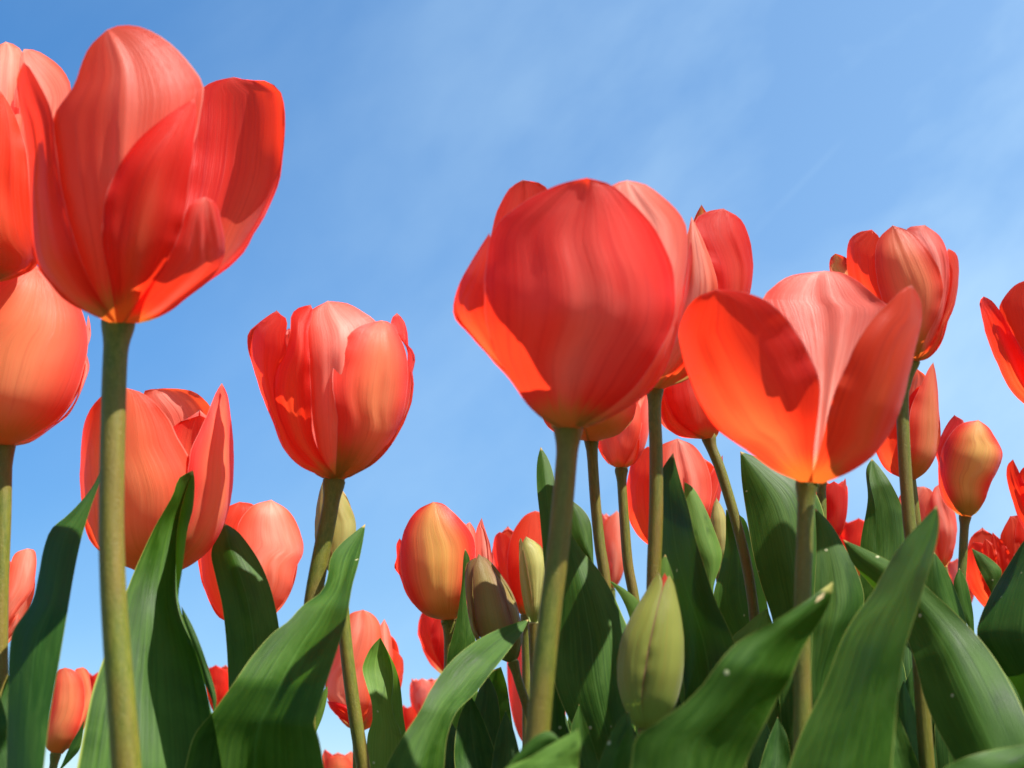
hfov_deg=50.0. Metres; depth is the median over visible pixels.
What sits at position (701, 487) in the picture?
tulip
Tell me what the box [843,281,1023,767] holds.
tulip
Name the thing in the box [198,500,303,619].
tulip
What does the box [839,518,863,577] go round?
tulip
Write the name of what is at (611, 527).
tulip
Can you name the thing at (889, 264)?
tulip
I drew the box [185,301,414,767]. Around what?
tulip
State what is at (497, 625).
tulip bud
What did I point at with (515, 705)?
tulip
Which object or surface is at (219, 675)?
tulip
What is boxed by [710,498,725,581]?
tulip bud
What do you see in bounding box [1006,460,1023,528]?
tulip
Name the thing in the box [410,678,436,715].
tulip
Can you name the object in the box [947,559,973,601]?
tulip
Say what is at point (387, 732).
tulip bud
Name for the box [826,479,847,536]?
tulip
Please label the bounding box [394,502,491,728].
tulip
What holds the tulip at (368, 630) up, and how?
on the ground
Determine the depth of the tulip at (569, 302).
0.32 m
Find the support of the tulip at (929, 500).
on the ground
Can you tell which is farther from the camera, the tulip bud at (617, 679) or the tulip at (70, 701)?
the tulip at (70, 701)
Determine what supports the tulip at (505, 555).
on the ground
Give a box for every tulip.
[0,41,70,767]
[0,266,90,716]
[6,25,284,767]
[8,548,36,642]
[46,667,91,767]
[77,384,233,767]
[89,672,97,690]
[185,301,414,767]
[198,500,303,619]
[206,665,227,709]
[316,610,403,767]
[322,749,352,767]
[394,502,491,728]
[402,704,415,730]
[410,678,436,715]
[418,613,443,673]
[453,178,692,767]
[454,401,638,767]
[491,205,790,767]
[492,511,542,747]
[507,649,565,740]
[598,395,648,600]
[602,510,623,598]
[627,438,722,593]
[631,271,938,767]
[661,379,779,732]
[740,363,1023,767]
[747,225,966,767]
[811,482,934,745]
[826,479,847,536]
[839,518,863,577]
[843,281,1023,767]
[899,485,956,573]
[936,415,1002,631]
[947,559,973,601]
[966,515,1023,708]
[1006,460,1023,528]
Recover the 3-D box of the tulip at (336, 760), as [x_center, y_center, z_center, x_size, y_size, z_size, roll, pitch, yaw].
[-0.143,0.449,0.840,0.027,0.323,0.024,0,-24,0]
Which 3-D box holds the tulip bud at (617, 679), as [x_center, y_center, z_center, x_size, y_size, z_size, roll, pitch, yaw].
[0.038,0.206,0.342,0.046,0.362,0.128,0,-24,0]
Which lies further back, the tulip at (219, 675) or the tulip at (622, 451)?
the tulip at (219, 675)
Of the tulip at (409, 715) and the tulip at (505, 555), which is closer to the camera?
the tulip at (505, 555)
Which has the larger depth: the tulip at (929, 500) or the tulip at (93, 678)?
the tulip at (93, 678)
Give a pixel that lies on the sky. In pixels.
(816, 124)
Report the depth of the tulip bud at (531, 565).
0.54 m
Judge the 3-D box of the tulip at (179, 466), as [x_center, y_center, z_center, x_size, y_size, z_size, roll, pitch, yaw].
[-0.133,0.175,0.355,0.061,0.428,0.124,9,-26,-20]
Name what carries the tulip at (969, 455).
on the ground
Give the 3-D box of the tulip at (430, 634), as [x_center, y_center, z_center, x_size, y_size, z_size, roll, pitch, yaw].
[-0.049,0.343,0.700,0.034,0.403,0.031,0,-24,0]
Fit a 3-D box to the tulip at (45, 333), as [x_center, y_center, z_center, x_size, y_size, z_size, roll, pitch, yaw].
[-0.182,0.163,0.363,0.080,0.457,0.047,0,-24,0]
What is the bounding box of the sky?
[0,0,1023,767]
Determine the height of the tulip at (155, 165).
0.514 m
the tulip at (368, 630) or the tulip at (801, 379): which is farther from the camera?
the tulip at (368, 630)
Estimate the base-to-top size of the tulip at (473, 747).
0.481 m
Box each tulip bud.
[315,482,499,767]
[386,554,571,767]
[519,537,543,680]
[554,534,684,767]
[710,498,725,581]
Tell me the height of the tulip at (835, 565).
0.429 m
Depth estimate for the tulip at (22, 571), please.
0.58 m
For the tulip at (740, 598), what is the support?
on the ground
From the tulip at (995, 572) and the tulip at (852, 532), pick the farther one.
the tulip at (852, 532)
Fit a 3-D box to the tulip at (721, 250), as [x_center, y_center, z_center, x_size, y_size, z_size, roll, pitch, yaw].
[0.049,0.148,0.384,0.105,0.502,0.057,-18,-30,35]
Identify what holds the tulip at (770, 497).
on the ground
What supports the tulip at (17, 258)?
on the ground

